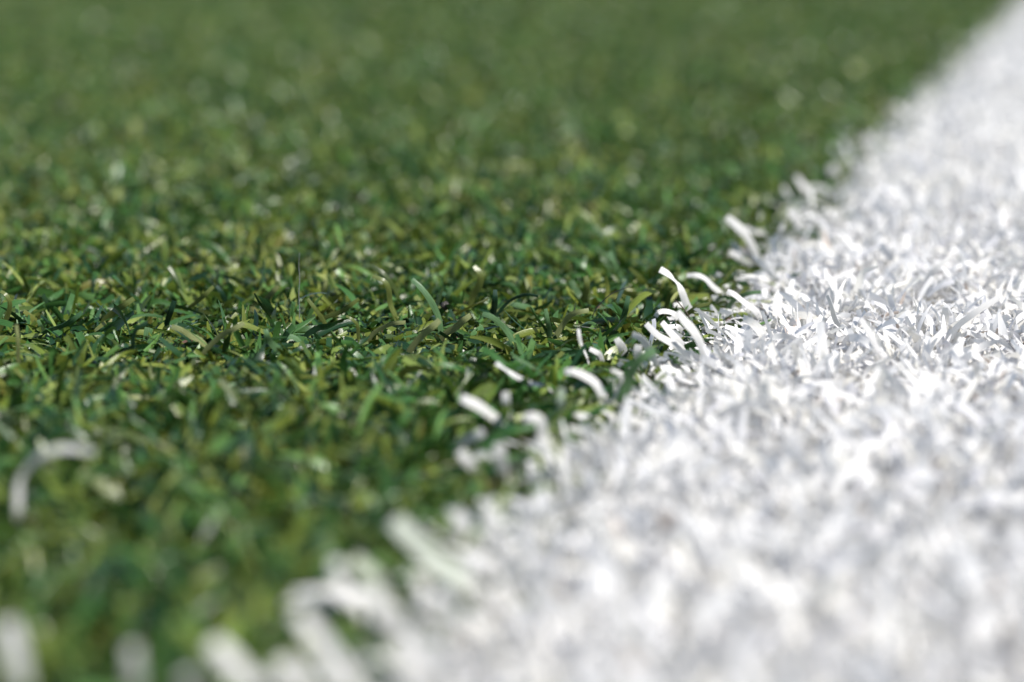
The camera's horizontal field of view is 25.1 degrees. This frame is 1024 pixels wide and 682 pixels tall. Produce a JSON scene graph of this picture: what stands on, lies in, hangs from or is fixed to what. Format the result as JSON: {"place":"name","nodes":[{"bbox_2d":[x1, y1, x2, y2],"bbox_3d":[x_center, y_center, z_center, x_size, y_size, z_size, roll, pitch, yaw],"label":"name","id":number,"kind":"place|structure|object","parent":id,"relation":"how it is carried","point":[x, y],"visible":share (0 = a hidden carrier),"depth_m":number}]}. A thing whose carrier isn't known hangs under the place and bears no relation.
{"place":"outdoors","nodes":[
{"label":"outdoors","id":0,"kind":"place"},
{"label":"ground","id":1,"kind":"structure","parent":0,"visible":0},
{"bbox_2d":[171,325,210,350],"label":"grass blade","id":2,"kind":"object","parent":1,"relation":"on","point":[185,332],"depth_m":0.39},
{"bbox_2d":[273,655,315,681],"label":"grass blade","id":3,"kind":"object","parent":1,"relation":"on","point":[286,669],"depth_m":0.21},
{"bbox_2d":[307,298,326,323],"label":"grass blade","id":4,"kind":"object","parent":1,"relation":"on","point":[317,312],"depth_m":0.41},
{"bbox_2d":[292,608,359,681],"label":"grass blade","id":5,"kind":"object","parent":1,"relation":"on","point":[337,666],"depth_m":0.21},
{"bbox_2d":[283,587,371,606],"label":"grass blade","id":6,"kind":"object","parent":1,"relation":"on","point":[307,596],"depth_m":0.24},
{"bbox_2d":[387,638,430,681],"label":"grass blade","id":7,"kind":"object","parent":1,"relation":"on","point":[410,663],"depth_m":0.22},
{"bbox_2d":[410,622,433,671],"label":"grass blade","id":8,"kind":"object","parent":1,"relation":"on","point":[418,644],"depth_m":0.22},
{"bbox_2d":[388,514,481,612],"bbox_3d":[-0.008,0.026,0.251,0.011,0.015,0.005,0,11,0],"label":"grass blade","id":9,"kind":"object","parent":1,"relation":"on","point":[427,553],"depth_m":0.25},
{"bbox_2d":[483,507,501,557],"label":"grass blade","id":10,"kind":"object","parent":1,"relation":"on","point":[490,523],"depth_m":0.27},
{"bbox_2d":[0,0,1023,681],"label":"green grass","id":11,"kind":"structure","parent":1,"relation":"on","point":[186,152],"depth_m":0.49},
{"bbox_2d":[0,290,11,333],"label":"grass blade","id":12,"kind":"object","parent":11,"relation":"on","point":[9,306],"depth_m":0.40},
{"bbox_2d":[0,619,30,681],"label":"grass blade","id":13,"kind":"object","parent":11,"relation":"on","point":[16,662],"depth_m":0.22},
{"bbox_2d":[15,325,19,363],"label":"grass blade","id":14,"kind":"object","parent":11,"relation":"on","point":[17,344],"depth_m":0.37},
{"bbox_2d":[37,319,44,345],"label":"grass blade","id":15,"kind":"object","parent":11,"relation":"on","point":[40,325],"depth_m":0.40},
{"bbox_2d":[14,444,94,523],"bbox_3d":[-0.056,0.019,0.282,0.011,0.015,0.004,0,11,0],"label":"grass blade","id":16,"kind":"object","parent":11,"relation":"on","point":[37,458],"depth_m":0.28},
{"bbox_2d":[38,311,82,338],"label":"grass blade","id":17,"kind":"object","parent":11,"relation":"on","point":[70,321],"depth_m":0.40},
{"bbox_2d":[100,297,134,323],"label":"grass blade","id":18,"kind":"object","parent":11,"relation":"on","point":[121,306],"depth_m":0.41},
{"bbox_2d":[102,285,134,297],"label":"grass blade","id":19,"kind":"object","parent":11,"relation":"on","point":[126,286],"depth_m":0.44},
{"bbox_2d":[114,322,147,362],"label":"grass blade","id":20,"kind":"object","parent":11,"relation":"on","point":[135,330],"depth_m":0.38},
{"bbox_2d":[126,645,142,681],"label":"grass blade","id":21,"kind":"object","parent":11,"relation":"on","point":[133,668],"depth_m":0.21},
{"bbox_2d":[164,300,176,328],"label":"grass blade","id":22,"kind":"object","parent":11,"relation":"on","point":[170,313],"depth_m":0.41},
{"bbox_2d":[165,289,177,304],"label":"grass blade","id":23,"kind":"object","parent":11,"relation":"on","point":[169,293],"depth_m":0.43},
{"bbox_2d":[180,670,197,681],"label":"grass blade","id":24,"kind":"object","parent":11,"relation":"on","point":[189,676],"depth_m":0.21},
{"bbox_2d":[181,285,214,315],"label":"grass blade","id":25,"kind":"object","parent":11,"relation":"on","point":[202,296],"depth_m":0.42},
{"bbox_2d":[215,285,227,311],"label":"grass blade","id":26,"kind":"object","parent":11,"relation":"on","point":[222,294],"depth_m":0.42},
{"bbox_2d":[202,321,244,353],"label":"grass blade","id":27,"kind":"object","parent":11,"relation":"on","point":[213,342],"depth_m":0.38},
{"bbox_2d":[206,636,260,681],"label":"grass blade","id":28,"kind":"object","parent":11,"relation":"on","point":[233,663],"depth_m":0.21},
{"bbox_2d":[265,285,279,299],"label":"grass blade","id":29,"kind":"object","parent":11,"relation":"on","point":[272,291],"depth_m":0.43},
{"bbox_2d":[263,329,282,362],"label":"grass blade","id":30,"kind":"object","parent":11,"relation":"on","point":[272,344],"depth_m":0.38},
{"bbox_2d":[274,322,300,345],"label":"grass blade","id":31,"kind":"object","parent":11,"relation":"on","point":[294,337],"depth_m":0.39},
{"bbox_2d":[298,253,299,319],"bbox_3d":[-0.038,-0.010,0.408,0.001,0.012,0.001,0,11,0],"label":"hair","id":32,"kind":"object","parent":11,"relation":"on","point":[298,293],"visible":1,"depth_m":0.41},
{"bbox_2d":[320,280,327,300],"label":"grass blade","id":33,"kind":"object","parent":11,"relation":"on","point":[323,290],"depth_m":0.43},
{"bbox_2d":[316,298,359,332],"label":"grass blade","id":34,"kind":"object","parent":11,"relation":"on","point":[347,307],"depth_m":0.41},
{"bbox_2d":[330,560,364,621],"bbox_3d":[-0.017,0.028,0.243,0.004,0.012,0.005,0,11,0],"label":"grass blade","id":35,"kind":"object","parent":11,"relation":"on","point":[339,580],"depth_m":0.24},
{"bbox_2d":[346,315,359,340],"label":"grass blade","id":36,"kind":"object","parent":11,"relation":"on","point":[354,321],"depth_m":0.40},
{"bbox_2d":[349,553,395,597],"bbox_3d":[-0.015,0.028,0.252,0.006,0.010,0.005,0,11,0],"label":"grass blade","id":37,"kind":"object","parent":11,"relation":"on","point":[363,568],"depth_m":0.25},
{"bbox_2d":[372,274,397,320],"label":"grass blade","id":38,"kind":"object","parent":11,"relation":"on","point":[389,295],"depth_m":0.41},
{"bbox_2d":[364,320,405,345],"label":"grass blade","id":39,"kind":"object","parent":11,"relation":"on","point":[379,329],"depth_m":0.40},
{"bbox_2d":[367,585,405,641],"bbox_3d":[-0.013,0.030,0.238,0.004,0.011,0.005,0,11,0],"label":"grass blade","id":40,"kind":"object","parent":11,"relation":"on","point":[390,616],"depth_m":0.24},
{"bbox_2d":[370,264,403,309],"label":"grass blade","id":41,"kind":"object","parent":11,"relation":"on","point":[386,277],"depth_m":0.42},
{"bbox_2d":[406,318,440,352],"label":"grass blade","id":42,"kind":"object","parent":11,"relation":"on","point":[425,332],"depth_m":0.38},
{"bbox_2d":[411,278,442,335],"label":"grass blade","id":43,"kind":"object","parent":11,"relation":"on","point":[428,297],"depth_m":0.40},
{"bbox_2d":[440,301,448,310],"bbox_3d":[-0.012,-0.006,0.414,0.002,0.002,0.002,0,11,0],"label":"rubber granule","id":44,"kind":"object","parent":11,"relation":"on","point":[443,306],"visible":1,"depth_m":0.41},
{"bbox_2d":[442,286,452,313],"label":"grass blade","id":45,"kind":"object","parent":11,"relation":"on","point":[447,296],"depth_m":0.42},
{"bbox_2d":[439,313,471,340],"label":"grass blade","id":46,"kind":"object","parent":11,"relation":"on","point":[458,324],"depth_m":0.40},
{"bbox_2d":[450,508,479,553],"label":"grass blade","id":47,"kind":"object","parent":11,"relation":"on","point":[459,522],"depth_m":0.27},
{"bbox_2d":[457,449,479,475],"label":"grass blade","id":48,"kind":"object","parent":11,"relation":"on","point":[467,460],"depth_m":0.30},
{"bbox_2d":[458,428,485,450],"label":"grass blade","id":49,"kind":"object","parent":11,"relation":"on","point":[470,439],"depth_m":0.32},
{"bbox_2d":[467,265,483,312],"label":"grass blade","id":50,"kind":"object","parent":11,"relation":"on","point":[478,285],"depth_m":0.43},
{"bbox_2d":[459,394,505,425],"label":"grass blade","id":51,"kind":"object","parent":11,"relation":"on","point":[482,409],"depth_m":0.33},
{"bbox_2d":[482,275,491,286],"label":"grass blade","id":52,"kind":"object","parent":11,"relation":"on","point":[488,278],"depth_m":0.45},
{"bbox_2d":[490,290,497,324],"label":"grass blade","id":53,"kind":"object","parent":11,"relation":"on","point":[494,304],"depth_m":0.41},
{"bbox_2d":[482,312,514,347],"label":"grass blade","id":54,"kind":"object","parent":11,"relation":"on","point":[502,326],"depth_m":0.39},
{"bbox_2d":[493,443,509,481],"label":"grass blade","id":55,"kind":"object","parent":11,"relation":"on","point":[500,458],"depth_m":0.30},
{"bbox_2d":[497,264,505,295],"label":"grass blade","id":56,"kind":"object","parent":11,"relation":"on","point":[501,274],"depth_m":0.44},
{"bbox_2d":[502,392,510,419],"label":"grass blade","id":57,"kind":"object","parent":11,"relation":"on","point":[505,397],"depth_m":0.33},
{"bbox_2d":[496,293,537,316],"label":"grass blade","id":58,"kind":"object","parent":11,"relation":"on","point":[504,305],"depth_m":0.41},
{"bbox_2d":[509,302,534,311],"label":"grass blade","id":59,"kind":"object","parent":11,"relation":"on","point":[519,305],"depth_m":0.42},
{"bbox_2d":[495,362,553,393],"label":"grass blade","id":60,"kind":"object","parent":11,"relation":"on","point":[514,375],"depth_m":0.35},
{"bbox_2d":[523,412,546,444],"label":"grass blade","id":61,"kind":"object","parent":11,"relation":"on","point":[538,420],"depth_m":0.32},
{"bbox_2d":[544,308,552,336],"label":"grass blade","id":62,"kind":"object","parent":11,"relation":"on","point":[548,327],"depth_m":0.40},
{"bbox_2d":[547,274,558,290],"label":"grass blade","id":63,"kind":"object","parent":11,"relation":"on","point":[551,280],"depth_m":0.44},
{"bbox_2d":[555,388,564,436],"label":"grass blade","id":64,"kind":"object","parent":11,"relation":"on","point":[561,396],"depth_m":0.33},
{"bbox_2d":[560,224,573,245],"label":"grass blade","id":65,"kind":"object","parent":11,"relation":"on","point":[567,234],"depth_m":0.50},
{"bbox_2d":[550,308,588,345],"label":"grass blade","id":66,"kind":"object","parent":11,"relation":"on","point":[563,323],"depth_m":0.39},
{"bbox_2d":[577,329,588,363],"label":"grass blade","id":67,"kind":"object","parent":11,"relation":"on","point":[580,339],"depth_m":0.37},
{"bbox_2d":[577,276,589,307],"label":"grass blade","id":68,"kind":"object","parent":11,"relation":"on","point":[584,295],"depth_m":0.43},
{"bbox_2d":[589,347,603,360],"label":"grass blade","id":69,"kind":"object","parent":11,"relation":"on","point":[598,353],"depth_m":0.38},
{"bbox_2d":[592,286,630,317],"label":"grass blade","id":70,"kind":"object","parent":11,"relation":"on","point":[604,299],"visible":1,"depth_m":0.41},
{"bbox_2d":[607,251,623,281],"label":"grass blade","id":71,"kind":"object","parent":11,"relation":"on","point":[614,264],"depth_m":0.45},
{"bbox_2d":[611,369,623,401],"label":"grass blade","id":72,"kind":"object","parent":11,"relation":"on","point":[621,378],"depth_m":0.35},
{"bbox_2d":[614,337,626,355],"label":"grass blade","id":73,"kind":"object","parent":11,"relation":"on","point":[620,344],"depth_m":0.38},
{"bbox_2d":[616,296,629,330],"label":"grass blade","id":74,"kind":"object","parent":11,"relation":"on","point":[626,306],"depth_m":0.40},
{"bbox_2d":[617,346,657,405],"bbox_3d":[0.019,0.007,0.347,0.006,0.014,0.004,0,11,0],"label":"grass blade","id":75,"kind":"object","parent":11,"relation":"on","point":[639,360],"depth_m":0.34},
{"bbox_2d":[633,344,642,370],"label":"grass blade","id":76,"kind":"object","parent":11,"relation":"on","point":[637,350],"depth_m":0.37},
{"bbox_2d":[654,309,677,319],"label":"grass blade","id":77,"kind":"object","parent":11,"relation":"on","point":[665,311],"depth_m":0.41},
{"bbox_2d":[664,286,677,316],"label":"grass blade","id":78,"kind":"object","parent":11,"relation":"on","point":[672,292],"depth_m":0.42},
{"bbox_2d":[668,324,684,335],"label":"grass blade","id":79,"kind":"object","parent":11,"relation":"on","point":[679,328],"depth_m":0.40},
{"bbox_2d":[673,299,690,319],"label":"grass blade","id":80,"kind":"object","parent":11,"relation":"on","point":[683,309],"visible":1,"depth_m":0.41},
{"bbox_2d":[729,250,741,259],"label":"grass blade","id":81,"kind":"object","parent":11,"relation":"on","point":[736,255],"depth_m":0.48},
{"bbox_2d":[726,289,763,322],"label":"grass blade","id":82,"kind":"object","parent":11,"relation":"on","point":[754,310],"depth_m":0.42},
{"bbox_2d":[745,226,763,234],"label":"grass blade","id":83,"kind":"object","parent":11,"relation":"on","point":[755,231],"depth_m":0.51},
{"bbox_2d":[776,222,784,244],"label":"grass blade","id":84,"kind":"object","parent":11,"relation":"on","point":[780,230],"depth_m":0.50},
{"bbox_2d":[828,165,840,182],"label":"grass blade","id":85,"kind":"object","parent":11,"relation":"on","point":[832,170],"depth_m":0.62},
{"bbox_2d":[851,161,863,182],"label":"grass blade","id":86,"kind":"object","parent":11,"relation":"on","point":[856,166],"depth_m":0.63},
{"bbox_2d":[865,132,879,145],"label":"grass blade","id":87,"kind":"object","parent":11,"relation":"on","point":[872,138],"depth_m":0.71},
{"bbox_2d":[0,102,1023,681],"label":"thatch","id":88,"kind":"object","parent":1,"relation":"on","point":[988,646],"visible":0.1,"depth_m":0.26},
{"bbox_2d":[565,368,607,403],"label":"grass blade","id":89,"kind":"object","parent":1,"relation":"on","point":[594,382],"depth_m":0.35},
{"bbox_2d":[195,0,1023,681],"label":"white grass","id":90,"kind":"structure","parent":1,"relation":"on","point":[823,460],"depth_m":0.29},
{"bbox_2d":[826,295,841,331],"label":"grass blade","id":91,"kind":"object","parent":90,"relation":"on","point":[834,316],"depth_m":0.40},
{"bbox_2d":[995,331,1015,351],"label":"grass blade","id":92,"kind":"object","parent":90,"relation":"on","point":[1007,341],"visible":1,"depth_m":0.38},
{"bbox_2d":[631,332,657,366],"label":"grass blade","id":93,"kind":"object","parent":1,"relation":"on","point":[645,343],"depth_m":0.37},
{"bbox_2d":[644,322,685,349],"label":"grass blade","id":94,"kind":"object","parent":1,"relation":"on","point":[652,330],"depth_m":0.38},
{"bbox_2d":[660,320,684,345],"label":"grass blade","id":95,"kind":"object","parent":1,"relation":"on","point":[670,332],"depth_m":0.39},
{"bbox_2d":[659,267,693,316],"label":"grass blade","id":96,"kind":"object","parent":1,"relation":"on","point":[680,289],"depth_m":0.42},
{"bbox_2d":[673,302,682,307],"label":"grass blade","id":97,"kind":"object","parent":1,"relation":"on","point":[676,304],"depth_m":0.43},
{"bbox_2d":[675,310,708,366],"bbox_3d":[0.030,0.002,0.376,0.006,0.015,0.004,0,11,0],"label":"grass blade","id":98,"kind":"object","parent":1,"relation":"on","point":[687,324],"depth_m":0.37},
{"bbox_2d":[675,302,709,329],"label":"grass blade","id":99,"kind":"object","parent":1,"relation":"on","point":[690,311],"depth_m":0.41},
{"bbox_2d":[687,273,723,295],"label":"grass blade","id":100,"kind":"object","parent":1,"relation":"on","point":[713,287],"depth_m":0.44},
{"bbox_2d":[725,215,759,256],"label":"grass blade","id":101,"kind":"object","parent":1,"relation":"on","point":[740,228],"depth_m":0.48},
{"bbox_2d":[725,290,760,308],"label":"grass blade","id":102,"kind":"object","parent":1,"relation":"on","point":[732,301],"depth_m":0.43},
{"bbox_2d":[738,274,772,290],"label":"grass blade","id":103,"kind":"object","parent":1,"relation":"on","point":[754,279],"depth_m":0.45},
{"bbox_2d":[781,274,794,288],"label":"grass blade","id":104,"kind":"object","parent":1,"relation":"on","point":[785,279],"depth_m":0.44},
{"bbox_2d":[787,207,807,230],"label":"grass blade","id":105,"kind":"object","parent":1,"relation":"on","point":[794,214],"depth_m":0.53},
{"bbox_2d":[794,175,813,195],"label":"grass blade","id":106,"kind":"object","parent":1,"relation":"on","point":[804,187],"depth_m":0.59},
{"bbox_2d":[858,317,893,365],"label":"grass blade","id":107,"kind":"object","parent":1,"relation":"on","point":[872,339],"depth_m":0.37},
{"bbox_2d":[923,254,952,281],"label":"grass blade","id":108,"kind":"object","parent":1,"relation":"on","point":[936,268],"depth_m":0.44},
{"bbox_2d":[944,295,1000,341],"bbox_3d":[0.078,-0.001,0.393,0.010,0.014,0.004,0,11,0],"label":"grass blade","id":109,"kind":"object","parent":1,"relation":"on","point":[958,325],"depth_m":0.39}
]}

